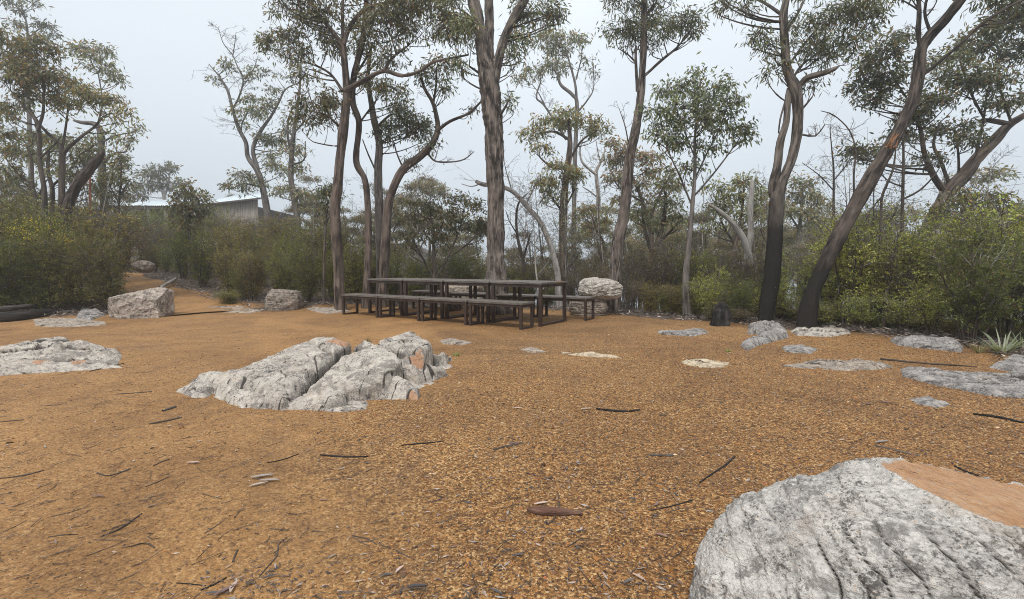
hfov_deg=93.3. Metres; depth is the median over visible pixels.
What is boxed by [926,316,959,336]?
shrub
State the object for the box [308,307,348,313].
rock slab
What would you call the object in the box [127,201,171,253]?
shrub
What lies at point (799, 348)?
rock slab
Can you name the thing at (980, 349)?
grass sprout
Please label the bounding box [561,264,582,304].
shrub
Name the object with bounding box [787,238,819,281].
background gum
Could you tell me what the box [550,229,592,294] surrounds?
background gum
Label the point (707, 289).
shrub
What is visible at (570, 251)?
bare sapling
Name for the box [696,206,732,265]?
bare sapling
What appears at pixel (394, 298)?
picnic bench
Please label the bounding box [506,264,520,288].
shrub
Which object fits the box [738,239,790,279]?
background gum
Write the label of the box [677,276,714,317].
shrub
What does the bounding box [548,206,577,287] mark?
bare sapling
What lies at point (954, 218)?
shrub
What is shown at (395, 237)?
background gum
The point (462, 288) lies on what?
boulder
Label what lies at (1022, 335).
shrub
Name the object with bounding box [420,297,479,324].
picnic bench
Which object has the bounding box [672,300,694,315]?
shrub
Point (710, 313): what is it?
shrub
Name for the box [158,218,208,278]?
shrub
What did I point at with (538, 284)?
picnic table
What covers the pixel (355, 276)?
shrub
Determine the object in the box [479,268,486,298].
shrub
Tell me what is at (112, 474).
twig
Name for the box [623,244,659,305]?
background gum
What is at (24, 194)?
shrub
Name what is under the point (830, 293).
shrub
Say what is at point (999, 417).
fallen branch
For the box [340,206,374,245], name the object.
background gum
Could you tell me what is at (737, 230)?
dead tree
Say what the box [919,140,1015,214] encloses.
bare sapling
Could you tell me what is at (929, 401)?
rock slab
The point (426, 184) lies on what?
bare sapling
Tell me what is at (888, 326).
shrub
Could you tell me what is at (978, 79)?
gum tree
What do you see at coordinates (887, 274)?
shrub
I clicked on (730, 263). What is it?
shrub
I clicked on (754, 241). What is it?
bare sapling
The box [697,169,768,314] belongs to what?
gum tree
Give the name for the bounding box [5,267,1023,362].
forest litter
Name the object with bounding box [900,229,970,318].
shrub
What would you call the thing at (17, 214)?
shrub
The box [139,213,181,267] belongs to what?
shrub
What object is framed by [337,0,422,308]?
gum tree
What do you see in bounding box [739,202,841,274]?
background gum
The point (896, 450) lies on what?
twig
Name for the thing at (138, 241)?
shrub
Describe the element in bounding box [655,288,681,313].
shrub
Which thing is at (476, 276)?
shrub
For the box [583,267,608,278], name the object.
shrub
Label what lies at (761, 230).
bare sapling
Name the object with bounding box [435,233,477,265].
background gum
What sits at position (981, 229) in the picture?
shrub
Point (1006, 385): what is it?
rock slab
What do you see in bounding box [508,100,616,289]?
gum tree
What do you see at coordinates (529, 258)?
bare sapling
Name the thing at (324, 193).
bushy gum
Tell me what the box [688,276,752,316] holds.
flowering shrub
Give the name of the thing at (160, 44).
sky
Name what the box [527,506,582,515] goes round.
bark strip
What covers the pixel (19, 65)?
gum tree
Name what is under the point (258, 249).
shrub
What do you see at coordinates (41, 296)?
shrub
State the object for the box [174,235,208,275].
shrub
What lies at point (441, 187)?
background gum
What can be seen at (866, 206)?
shrub
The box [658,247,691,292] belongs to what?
shrub
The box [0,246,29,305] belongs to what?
shrub
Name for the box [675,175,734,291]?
bare sapling
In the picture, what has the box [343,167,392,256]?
bare sapling
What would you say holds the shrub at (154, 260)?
on the ground at (230, 335)
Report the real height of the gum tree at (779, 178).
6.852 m
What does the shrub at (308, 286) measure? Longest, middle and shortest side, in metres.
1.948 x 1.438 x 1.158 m
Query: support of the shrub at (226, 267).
on the ground at (230, 335)
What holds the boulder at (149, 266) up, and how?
on the path
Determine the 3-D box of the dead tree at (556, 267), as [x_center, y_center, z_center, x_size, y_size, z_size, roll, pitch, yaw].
[-0.130,-1.676,11.961,3.118,4.136,1.205,0,4,0]
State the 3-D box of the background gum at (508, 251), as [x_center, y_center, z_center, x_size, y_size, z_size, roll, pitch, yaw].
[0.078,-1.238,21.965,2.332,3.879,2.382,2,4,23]
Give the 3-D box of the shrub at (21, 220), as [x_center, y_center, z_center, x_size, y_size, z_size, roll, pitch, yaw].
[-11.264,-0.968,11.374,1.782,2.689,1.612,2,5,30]
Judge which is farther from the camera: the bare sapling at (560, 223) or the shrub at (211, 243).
the shrub at (211, 243)
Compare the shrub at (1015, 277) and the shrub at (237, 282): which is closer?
the shrub at (1015, 277)
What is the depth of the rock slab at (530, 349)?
6.02 m
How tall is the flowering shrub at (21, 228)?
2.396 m
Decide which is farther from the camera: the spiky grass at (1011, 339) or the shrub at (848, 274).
the shrub at (848, 274)
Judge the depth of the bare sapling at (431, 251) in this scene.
14.84 m
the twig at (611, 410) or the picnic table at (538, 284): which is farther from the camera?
the picnic table at (538, 284)
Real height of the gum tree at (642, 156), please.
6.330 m
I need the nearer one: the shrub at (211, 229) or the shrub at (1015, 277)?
the shrub at (1015, 277)
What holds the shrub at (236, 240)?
on the ground at (230, 335)
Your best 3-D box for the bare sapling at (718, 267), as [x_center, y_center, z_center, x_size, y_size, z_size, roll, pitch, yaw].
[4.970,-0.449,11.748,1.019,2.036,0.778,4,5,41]
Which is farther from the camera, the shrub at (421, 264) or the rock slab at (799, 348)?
the shrub at (421, 264)
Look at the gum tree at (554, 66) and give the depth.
22.32 m
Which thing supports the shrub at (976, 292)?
on the ground at (230, 335)
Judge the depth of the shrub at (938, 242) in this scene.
9.72 m
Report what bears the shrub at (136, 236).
on the ground at (230, 335)
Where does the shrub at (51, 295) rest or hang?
on the ground at (230, 335)
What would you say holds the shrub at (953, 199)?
on the ground at (230, 335)
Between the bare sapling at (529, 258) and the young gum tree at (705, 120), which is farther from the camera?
the bare sapling at (529, 258)
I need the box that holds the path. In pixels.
[119,272,263,314]
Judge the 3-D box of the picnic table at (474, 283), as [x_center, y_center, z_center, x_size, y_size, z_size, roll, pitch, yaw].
[-0.617,0.000,9.651,1.092,0.770,0.990,3,5,33]
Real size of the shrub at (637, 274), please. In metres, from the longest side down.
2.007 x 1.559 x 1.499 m
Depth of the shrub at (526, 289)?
13.33 m
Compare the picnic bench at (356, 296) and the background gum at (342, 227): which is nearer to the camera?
the picnic bench at (356, 296)
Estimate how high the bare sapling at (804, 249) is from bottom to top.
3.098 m
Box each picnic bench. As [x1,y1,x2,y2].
[341,293,391,317]
[378,295,432,320]
[411,290,457,309]
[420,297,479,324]
[449,291,485,311]
[468,299,534,329]
[495,293,537,316]
[536,295,595,320]
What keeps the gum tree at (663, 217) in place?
on the ground at (230, 335)
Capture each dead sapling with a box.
[89,177,91,219]
[794,109,861,309]
[855,122,946,307]
[865,140,932,326]
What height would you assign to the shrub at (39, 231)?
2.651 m
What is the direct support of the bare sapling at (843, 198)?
on the ground at (230, 335)
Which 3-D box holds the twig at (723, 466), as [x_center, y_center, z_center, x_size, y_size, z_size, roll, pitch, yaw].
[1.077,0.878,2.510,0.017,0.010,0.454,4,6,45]
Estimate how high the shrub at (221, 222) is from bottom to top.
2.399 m
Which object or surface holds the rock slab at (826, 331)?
on the ground at (230, 335)
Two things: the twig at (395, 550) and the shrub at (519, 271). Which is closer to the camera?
the twig at (395, 550)
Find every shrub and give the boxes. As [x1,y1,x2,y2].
[0,187,54,304]
[0,193,40,222]
[0,196,72,308]
[0,203,55,237]
[0,203,77,302]
[0,208,65,309]
[0,230,43,311]
[0,241,68,308]
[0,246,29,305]
[4,188,57,224]
[4,220,89,253]
[7,214,101,312]
[8,188,56,216]
[17,203,57,245]
[28,209,102,302]
[33,230,110,312]
[45,198,144,305]
[50,196,132,242]
[54,189,160,295]
[58,228,131,312]
[76,189,135,231]
[124,234,148,269]
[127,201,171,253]
[127,209,164,260]
[129,217,147,264]
[137,232,161,260]
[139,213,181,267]
[143,243,163,272]
[149,210,178,261]
[154,242,172,272]
[155,221,184,263]
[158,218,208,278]
[160,226,181,262]
[172,213,213,234]
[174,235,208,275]
[176,228,228,287]
[183,228,210,266]
[193,202,235,243]
[193,233,256,290]
[200,229,230,271]
[201,222,223,246]
[203,239,252,292]
[207,220,248,253]
[207,225,243,285]
[210,289,242,304]
[211,219,263,270]
[215,214,232,229]
[217,210,262,246]
[225,214,264,237]
[226,266,248,299]
[227,249,258,288]
[228,245,278,300]
[241,231,271,264]
[243,212,282,250]
[246,238,278,284]
[254,211,305,261]
[258,217,293,240]
[261,236,282,279]
[261,243,317,291]
[264,263,291,290]
[269,223,323,282]
[270,240,296,282]
[282,239,331,302]
[297,215,348,285]
[316,249,351,301]
[321,221,354,262]
[333,234,377,303]
[344,262,362,298]
[361,246,390,293]
[372,245,398,274]
[374,250,410,294]
[399,253,432,295]
[402,261,422,295]
[403,252,436,289]
[425,260,455,296]
[436,251,476,278]
[439,246,483,278]
[459,262,485,290]
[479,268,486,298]
[504,255,541,292]
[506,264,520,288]
[508,287,517,300]
[517,268,545,302]
[533,263,563,293]
[535,287,562,306]
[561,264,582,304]
[572,253,609,284]
[576,261,607,283]
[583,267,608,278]
[597,244,657,308]
[621,276,653,312]
[622,253,650,309]
[622,272,648,304]
[629,228,698,311]
[634,280,668,313]
[636,274,657,310]
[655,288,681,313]
[657,281,681,315]
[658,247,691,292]
[672,246,714,314]
[672,268,700,301]
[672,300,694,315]
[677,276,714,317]
[687,263,730,318]
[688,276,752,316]
[690,243,728,296]
[694,245,758,288]
[699,303,741,320]
[702,280,748,310]
[712,247,759,280]
[720,266,761,320]
[725,244,787,316]
[728,304,757,321]
[742,254,798,285]
[742,276,789,310]
[744,277,761,316]
[757,244,797,301]
[759,286,801,323]
[760,279,800,321]
[774,308,797,322]
[781,256,822,308]
[793,242,834,308]
[793,296,843,325]
[796,205,870,312]
[799,234,876,324]
[806,203,888,327]
[808,202,903,327]
[817,301,841,326]
[821,265,870,326]
[822,309,843,325]
[827,314,853,326]
[829,187,908,317]
[832,290,891,331]
[848,311,886,328]
[850,223,916,311]
[852,226,919,328]
[860,250,929,327]
[867,313,917,330]
[870,289,931,333]
[872,193,949,325]
[887,314,931,332]
[898,203,977,329]
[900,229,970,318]
[904,270,963,334]
[905,220,979,312]
[907,210,956,317]
[907,315,947,332]
[908,217,1023,344]
[909,270,947,326]
[921,203,1022,238]
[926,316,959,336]
[928,185,1023,332]
[935,187,1023,332]
[939,252,973,325]
[940,188,1021,332]
[940,196,1000,241]
[940,279,1009,336]
[945,212,1023,322]
[961,234,1023,343]
[964,206,1023,291]
[964,207,1023,325]
[969,322,1019,336]
[978,320,1023,339]
[984,231,1023,326]
[987,319,1023,338]
[997,202,1023,227]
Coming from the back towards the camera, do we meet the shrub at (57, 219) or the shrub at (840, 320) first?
the shrub at (57, 219)
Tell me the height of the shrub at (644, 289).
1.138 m
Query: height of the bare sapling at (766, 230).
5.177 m
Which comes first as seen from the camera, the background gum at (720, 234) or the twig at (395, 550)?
the twig at (395, 550)
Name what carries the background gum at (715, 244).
on the ground at (230, 335)
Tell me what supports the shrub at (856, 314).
on the ground at (230, 335)
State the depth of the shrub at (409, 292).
15.40 m
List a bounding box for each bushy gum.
[310,177,353,303]
[396,189,487,304]
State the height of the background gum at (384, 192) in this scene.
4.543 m
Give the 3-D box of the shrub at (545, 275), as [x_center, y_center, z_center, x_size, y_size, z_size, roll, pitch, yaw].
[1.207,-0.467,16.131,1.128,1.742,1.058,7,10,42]
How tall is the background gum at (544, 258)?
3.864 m
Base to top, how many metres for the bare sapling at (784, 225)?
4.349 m
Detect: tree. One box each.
[0,0,66,177]
[0,22,86,222]
[0,97,61,213]
[4,70,139,222]
[13,124,109,216]
[57,150,105,301]
[59,38,150,210]
[85,152,140,267]
[115,160,185,202]
[162,176,217,279]
[191,20,299,238]
[252,0,484,309]
[267,51,318,254]
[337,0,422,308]
[362,55,442,293]
[378,62,480,307]
[434,0,571,314]
[446,150,567,307]
[504,25,602,295]
[504,192,546,300]
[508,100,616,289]
[564,202,616,278]
[572,128,612,260]
[595,0,710,312]
[597,131,682,247]
[629,174,691,308]
[633,51,762,317]
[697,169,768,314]
[703,200,756,283]
[704,0,896,320]
[742,180,754,277]
[784,166,835,290]
[795,0,1023,327]
[832,0,1023,318]
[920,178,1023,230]
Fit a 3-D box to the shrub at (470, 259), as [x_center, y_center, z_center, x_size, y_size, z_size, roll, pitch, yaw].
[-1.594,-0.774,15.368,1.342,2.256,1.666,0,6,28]
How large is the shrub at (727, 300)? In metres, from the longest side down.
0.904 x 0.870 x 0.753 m
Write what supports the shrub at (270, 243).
on the ground at (230, 335)
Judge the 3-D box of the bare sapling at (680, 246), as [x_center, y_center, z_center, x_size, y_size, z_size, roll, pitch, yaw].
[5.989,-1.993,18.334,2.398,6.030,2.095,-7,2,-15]
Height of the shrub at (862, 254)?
2.554 m
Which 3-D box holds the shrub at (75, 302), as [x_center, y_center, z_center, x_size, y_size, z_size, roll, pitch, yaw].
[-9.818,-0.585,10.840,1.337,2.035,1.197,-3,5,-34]
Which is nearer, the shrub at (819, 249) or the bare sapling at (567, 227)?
the shrub at (819, 249)
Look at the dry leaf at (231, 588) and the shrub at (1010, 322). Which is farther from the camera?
the shrub at (1010, 322)
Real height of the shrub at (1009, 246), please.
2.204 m
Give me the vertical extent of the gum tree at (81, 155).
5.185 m
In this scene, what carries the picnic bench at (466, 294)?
on the ground at (230, 335)
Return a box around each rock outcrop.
[0,336,121,375]
[176,331,451,410]
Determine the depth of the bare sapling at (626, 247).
15.34 m
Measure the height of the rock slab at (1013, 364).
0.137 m
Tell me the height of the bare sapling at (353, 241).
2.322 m
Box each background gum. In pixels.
[0,141,54,219]
[281,173,329,226]
[285,206,343,239]
[316,225,349,243]
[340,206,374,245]
[343,213,375,249]
[355,182,400,260]
[372,202,417,288]
[373,232,411,271]
[383,177,471,295]
[384,172,443,269]
[431,232,464,269]
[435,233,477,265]
[449,215,487,277]
[504,229,540,273]
[526,244,557,273]
[545,236,593,280]
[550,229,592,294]
[568,201,638,257]
[575,241,609,275]
[605,225,645,274]
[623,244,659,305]
[625,209,668,307]
[628,203,703,268]
[658,231,693,263]
[666,211,731,266]
[675,208,726,265]
[676,226,744,270]
[698,239,732,274]
[712,199,810,263]
[716,225,766,278]
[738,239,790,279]
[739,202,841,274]
[782,228,806,279]
[786,214,836,287]
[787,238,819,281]
[847,198,928,305]
[930,161,1023,222]
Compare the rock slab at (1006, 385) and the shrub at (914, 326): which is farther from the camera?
the shrub at (914, 326)
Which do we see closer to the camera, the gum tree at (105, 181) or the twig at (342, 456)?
the twig at (342, 456)
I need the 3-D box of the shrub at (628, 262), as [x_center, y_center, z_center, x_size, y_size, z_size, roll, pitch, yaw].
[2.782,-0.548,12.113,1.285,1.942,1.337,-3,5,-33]
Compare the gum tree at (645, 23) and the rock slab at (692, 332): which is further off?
the gum tree at (645, 23)
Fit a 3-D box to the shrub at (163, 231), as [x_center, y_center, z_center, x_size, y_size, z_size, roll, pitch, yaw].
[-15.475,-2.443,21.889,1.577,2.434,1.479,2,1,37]
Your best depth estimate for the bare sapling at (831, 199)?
13.98 m
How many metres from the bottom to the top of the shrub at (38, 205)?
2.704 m
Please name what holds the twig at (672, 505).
on the ground at (230, 335)
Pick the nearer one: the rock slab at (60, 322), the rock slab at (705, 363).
the rock slab at (705, 363)
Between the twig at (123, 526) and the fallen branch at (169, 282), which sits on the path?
the fallen branch at (169, 282)
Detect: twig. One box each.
[0,470,43,478]
[48,534,77,536]
[97,468,130,475]
[103,513,142,535]
[114,391,151,394]
[130,543,154,547]
[149,417,181,423]
[162,406,176,410]
[176,582,205,585]
[200,577,226,590]
[259,537,286,575]
[267,453,298,462]
[320,454,367,457]
[352,535,376,544]
[379,544,409,557]
[401,440,443,445]
[493,442,522,449]
[546,492,559,524]
[596,408,639,411]
[648,454,673,456]
[651,499,693,510]
[699,456,735,482]
[875,445,919,455]
[954,465,978,475]
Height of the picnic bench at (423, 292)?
0.450 m
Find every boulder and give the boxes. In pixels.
[107,286,174,318]
[132,260,155,272]
[264,289,303,310]
[444,285,483,308]
[568,294,608,315]
[578,277,622,299]
[688,457,1023,598]
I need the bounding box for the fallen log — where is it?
[0,309,58,321]
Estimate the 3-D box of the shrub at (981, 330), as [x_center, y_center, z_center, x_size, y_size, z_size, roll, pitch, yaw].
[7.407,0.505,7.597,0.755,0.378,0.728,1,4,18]
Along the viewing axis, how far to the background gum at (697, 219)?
18.76 m
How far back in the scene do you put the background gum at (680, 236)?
16.77 m
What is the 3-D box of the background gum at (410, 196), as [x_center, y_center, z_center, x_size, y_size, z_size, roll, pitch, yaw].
[-6.227,-4.625,29.878,4.081,6.646,4.016,1,4,7]
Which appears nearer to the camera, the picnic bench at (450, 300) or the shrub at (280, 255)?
the picnic bench at (450, 300)
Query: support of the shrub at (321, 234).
on the ground at (230, 335)
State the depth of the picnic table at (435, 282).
10.09 m
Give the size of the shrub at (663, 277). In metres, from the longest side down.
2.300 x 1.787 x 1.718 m
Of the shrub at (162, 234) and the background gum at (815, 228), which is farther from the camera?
the background gum at (815, 228)
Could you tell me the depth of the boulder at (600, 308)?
10.11 m
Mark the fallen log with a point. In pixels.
(11, 316)
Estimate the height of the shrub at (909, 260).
2.503 m
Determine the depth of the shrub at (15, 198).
13.52 m
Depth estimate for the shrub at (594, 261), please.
14.35 m
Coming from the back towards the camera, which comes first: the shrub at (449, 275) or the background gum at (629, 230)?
the background gum at (629, 230)
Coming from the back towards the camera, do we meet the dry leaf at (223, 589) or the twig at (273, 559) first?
the twig at (273, 559)
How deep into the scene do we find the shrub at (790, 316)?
9.26 m
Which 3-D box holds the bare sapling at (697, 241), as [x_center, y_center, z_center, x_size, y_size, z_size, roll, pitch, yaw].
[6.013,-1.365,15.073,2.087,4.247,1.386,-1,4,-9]
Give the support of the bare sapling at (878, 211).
on the ground at (230, 335)
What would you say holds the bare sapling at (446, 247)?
on the ground at (230, 335)
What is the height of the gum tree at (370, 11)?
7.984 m
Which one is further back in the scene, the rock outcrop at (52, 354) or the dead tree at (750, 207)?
the dead tree at (750, 207)
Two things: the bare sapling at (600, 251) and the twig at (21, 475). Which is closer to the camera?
the twig at (21, 475)
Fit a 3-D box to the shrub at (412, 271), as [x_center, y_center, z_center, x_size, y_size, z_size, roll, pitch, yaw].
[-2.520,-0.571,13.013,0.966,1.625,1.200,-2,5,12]
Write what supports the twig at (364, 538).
on the ground at (230, 335)
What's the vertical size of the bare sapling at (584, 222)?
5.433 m
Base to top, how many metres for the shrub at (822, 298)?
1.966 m
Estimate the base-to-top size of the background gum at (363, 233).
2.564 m
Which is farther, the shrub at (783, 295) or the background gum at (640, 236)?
the background gum at (640, 236)
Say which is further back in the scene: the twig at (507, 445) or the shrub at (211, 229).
the shrub at (211, 229)
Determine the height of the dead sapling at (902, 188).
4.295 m
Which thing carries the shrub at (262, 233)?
on the ground at (230, 335)
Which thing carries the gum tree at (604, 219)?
on the ground at (230, 335)
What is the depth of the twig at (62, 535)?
1.89 m
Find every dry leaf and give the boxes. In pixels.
[212,583,238,595]
[229,580,237,591]
[407,583,425,586]
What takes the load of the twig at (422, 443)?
on the ground at (230, 335)
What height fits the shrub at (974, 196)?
2.632 m
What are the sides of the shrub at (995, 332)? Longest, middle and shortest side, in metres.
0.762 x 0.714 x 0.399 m
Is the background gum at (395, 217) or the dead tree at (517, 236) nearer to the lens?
the dead tree at (517, 236)
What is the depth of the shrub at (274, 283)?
12.38 m
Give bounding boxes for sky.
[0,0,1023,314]
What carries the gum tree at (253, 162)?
on the ground at (230, 335)
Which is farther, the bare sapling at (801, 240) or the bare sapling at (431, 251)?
the bare sapling at (801, 240)
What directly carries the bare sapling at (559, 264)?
on the ground at (230, 335)
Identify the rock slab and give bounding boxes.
[33,317,105,326]
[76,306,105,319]
[209,305,264,312]
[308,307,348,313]
[324,400,367,411]
[440,338,470,344]
[520,347,545,352]
[562,351,621,357]
[657,328,707,336]
[681,359,729,367]
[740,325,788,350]
[747,320,780,333]
[781,344,817,353]
[782,358,892,370]
[790,325,850,336]
[890,334,963,351]
[899,366,1023,398]
[909,396,949,407]
[989,354,1023,372]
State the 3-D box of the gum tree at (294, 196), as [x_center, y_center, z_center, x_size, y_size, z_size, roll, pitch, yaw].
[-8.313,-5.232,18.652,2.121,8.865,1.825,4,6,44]
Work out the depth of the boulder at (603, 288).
10.01 m
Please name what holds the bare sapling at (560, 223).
on the ground at (230, 335)
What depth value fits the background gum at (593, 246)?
17.23 m
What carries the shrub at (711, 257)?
on the ground at (230, 335)
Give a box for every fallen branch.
[0,303,70,310]
[158,277,176,286]
[880,358,976,366]
[973,413,1023,422]
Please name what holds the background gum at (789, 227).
on the ground at (230, 335)
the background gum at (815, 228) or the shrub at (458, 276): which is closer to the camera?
the shrub at (458, 276)
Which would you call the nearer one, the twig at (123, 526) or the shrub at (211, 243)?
the twig at (123, 526)
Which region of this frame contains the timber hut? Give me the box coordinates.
[205,188,296,243]
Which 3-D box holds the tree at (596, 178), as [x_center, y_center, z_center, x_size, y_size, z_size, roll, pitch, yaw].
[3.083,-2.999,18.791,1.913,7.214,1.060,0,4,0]
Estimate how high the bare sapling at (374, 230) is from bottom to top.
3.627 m
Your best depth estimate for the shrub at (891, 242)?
9.63 m
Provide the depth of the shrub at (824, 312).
8.20 m
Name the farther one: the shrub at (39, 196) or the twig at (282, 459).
the shrub at (39, 196)
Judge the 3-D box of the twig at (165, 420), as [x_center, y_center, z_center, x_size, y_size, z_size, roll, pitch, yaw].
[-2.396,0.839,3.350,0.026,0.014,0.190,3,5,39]
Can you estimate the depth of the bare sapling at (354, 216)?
18.57 m
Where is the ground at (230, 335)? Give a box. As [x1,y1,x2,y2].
[0,245,1023,598]
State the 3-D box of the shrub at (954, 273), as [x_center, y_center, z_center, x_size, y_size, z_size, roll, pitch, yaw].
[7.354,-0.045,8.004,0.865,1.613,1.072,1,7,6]
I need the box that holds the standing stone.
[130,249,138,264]
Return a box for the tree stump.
[709,302,731,326]
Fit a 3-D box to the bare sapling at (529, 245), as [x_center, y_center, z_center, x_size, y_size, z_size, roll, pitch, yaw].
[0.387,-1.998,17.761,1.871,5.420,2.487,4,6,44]
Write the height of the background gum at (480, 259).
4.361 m
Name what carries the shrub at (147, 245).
on the ground at (230, 335)
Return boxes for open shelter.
[113,199,215,227]
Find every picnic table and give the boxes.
[367,278,432,315]
[403,278,471,318]
[444,279,515,322]
[490,280,567,326]
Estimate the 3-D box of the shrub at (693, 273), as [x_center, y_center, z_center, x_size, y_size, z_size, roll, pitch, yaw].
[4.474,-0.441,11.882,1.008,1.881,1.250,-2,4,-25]
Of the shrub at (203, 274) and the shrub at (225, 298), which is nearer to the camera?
the shrub at (225, 298)
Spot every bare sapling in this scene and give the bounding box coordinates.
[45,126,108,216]
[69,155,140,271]
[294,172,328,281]
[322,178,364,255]
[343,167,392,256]
[344,221,361,257]
[345,194,364,247]
[358,183,399,273]
[391,145,440,274]
[408,240,431,284]
[415,204,443,276]
[425,207,464,275]
[440,216,470,271]
[453,226,479,271]
[504,174,545,266]
[504,201,545,289]
[505,162,569,289]
[506,177,561,294]
[510,240,545,288]
[511,227,547,293]
[533,241,567,289]
[540,227,577,276]
[541,164,592,301]
[543,158,585,270]
[548,182,594,305]
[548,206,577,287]
[559,146,630,300]
[571,178,614,277]
[605,177,647,268]
[633,179,670,306]
[643,180,695,276]
[665,221,693,311]
[672,189,731,275]
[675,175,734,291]
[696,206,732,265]
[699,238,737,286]
[716,165,785,281]
[724,166,794,276]
[739,200,794,264]
[754,185,800,272]
[782,216,817,295]
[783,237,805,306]
[784,179,844,306]
[795,152,882,309]
[806,156,885,300]
[818,133,921,266]
[850,155,928,238]
[907,144,975,233]
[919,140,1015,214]
[925,175,1019,222]
[933,146,1018,220]
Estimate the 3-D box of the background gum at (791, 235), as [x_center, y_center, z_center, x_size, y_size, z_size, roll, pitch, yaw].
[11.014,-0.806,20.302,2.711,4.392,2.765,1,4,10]
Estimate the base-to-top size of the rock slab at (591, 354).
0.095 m
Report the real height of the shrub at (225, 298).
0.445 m
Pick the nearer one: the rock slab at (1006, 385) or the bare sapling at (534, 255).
the rock slab at (1006, 385)
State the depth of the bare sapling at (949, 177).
13.17 m
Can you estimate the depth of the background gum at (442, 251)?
29.06 m
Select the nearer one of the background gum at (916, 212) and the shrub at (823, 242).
the shrub at (823, 242)
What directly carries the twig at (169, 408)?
on the ground at (230, 335)
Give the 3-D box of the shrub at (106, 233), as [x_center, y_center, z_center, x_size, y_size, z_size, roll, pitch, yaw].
[-10.017,-1.080,11.720,1.842,2.843,1.727,1,4,-27]
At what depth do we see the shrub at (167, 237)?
21.34 m
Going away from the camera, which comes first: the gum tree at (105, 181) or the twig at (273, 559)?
the twig at (273, 559)
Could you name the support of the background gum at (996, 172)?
on the ground at (230, 335)
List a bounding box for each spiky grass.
[968,327,1023,354]
[1001,331,1023,348]
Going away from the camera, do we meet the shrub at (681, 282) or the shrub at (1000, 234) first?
the shrub at (1000, 234)
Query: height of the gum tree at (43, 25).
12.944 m
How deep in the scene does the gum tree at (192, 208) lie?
16.55 m
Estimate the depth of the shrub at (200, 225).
20.45 m
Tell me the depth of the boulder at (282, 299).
11.12 m
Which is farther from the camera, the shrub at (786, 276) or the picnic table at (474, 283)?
the shrub at (786, 276)
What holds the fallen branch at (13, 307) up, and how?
on the ground at (230, 335)
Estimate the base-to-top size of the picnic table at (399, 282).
0.770 m
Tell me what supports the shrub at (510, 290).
on the ground at (230, 335)
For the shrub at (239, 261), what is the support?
on the ground at (230, 335)
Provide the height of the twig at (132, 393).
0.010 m
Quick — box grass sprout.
[968,341,997,352]
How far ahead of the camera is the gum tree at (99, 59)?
16.54 m
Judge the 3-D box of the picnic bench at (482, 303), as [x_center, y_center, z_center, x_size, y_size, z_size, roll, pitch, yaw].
[-0.194,0.248,8.402,1.133,0.450,0.420,3,5,33]
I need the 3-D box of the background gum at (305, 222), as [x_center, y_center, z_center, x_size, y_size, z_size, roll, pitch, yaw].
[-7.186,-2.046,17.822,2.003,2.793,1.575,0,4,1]
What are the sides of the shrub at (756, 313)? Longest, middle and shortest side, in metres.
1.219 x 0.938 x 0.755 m
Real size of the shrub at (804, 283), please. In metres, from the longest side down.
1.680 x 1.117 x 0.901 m
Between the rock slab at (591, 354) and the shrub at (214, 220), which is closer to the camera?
the rock slab at (591, 354)
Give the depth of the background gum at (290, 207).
21.29 m
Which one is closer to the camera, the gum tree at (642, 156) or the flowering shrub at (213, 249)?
the flowering shrub at (213, 249)
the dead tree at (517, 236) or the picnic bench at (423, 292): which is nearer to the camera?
the picnic bench at (423, 292)
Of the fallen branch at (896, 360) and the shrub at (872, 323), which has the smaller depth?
the fallen branch at (896, 360)
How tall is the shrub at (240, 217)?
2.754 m
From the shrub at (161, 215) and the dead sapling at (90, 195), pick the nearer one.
the dead sapling at (90, 195)
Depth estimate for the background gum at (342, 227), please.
15.81 m
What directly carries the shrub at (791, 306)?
on the ground at (230, 335)
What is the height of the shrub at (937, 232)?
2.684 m
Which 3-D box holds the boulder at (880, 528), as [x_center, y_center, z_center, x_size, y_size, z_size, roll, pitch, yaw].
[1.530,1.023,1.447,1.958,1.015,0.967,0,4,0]
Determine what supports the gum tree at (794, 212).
on the ground at (230, 335)
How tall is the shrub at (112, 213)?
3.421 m
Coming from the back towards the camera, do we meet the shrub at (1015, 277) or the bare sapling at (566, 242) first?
the bare sapling at (566, 242)
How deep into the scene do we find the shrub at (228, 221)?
17.24 m
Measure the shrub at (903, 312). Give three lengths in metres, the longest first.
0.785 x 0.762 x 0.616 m
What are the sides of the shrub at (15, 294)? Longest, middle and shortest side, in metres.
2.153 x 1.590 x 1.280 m
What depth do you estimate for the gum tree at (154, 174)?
35.32 m
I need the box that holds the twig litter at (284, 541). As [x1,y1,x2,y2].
[0,313,1016,598]

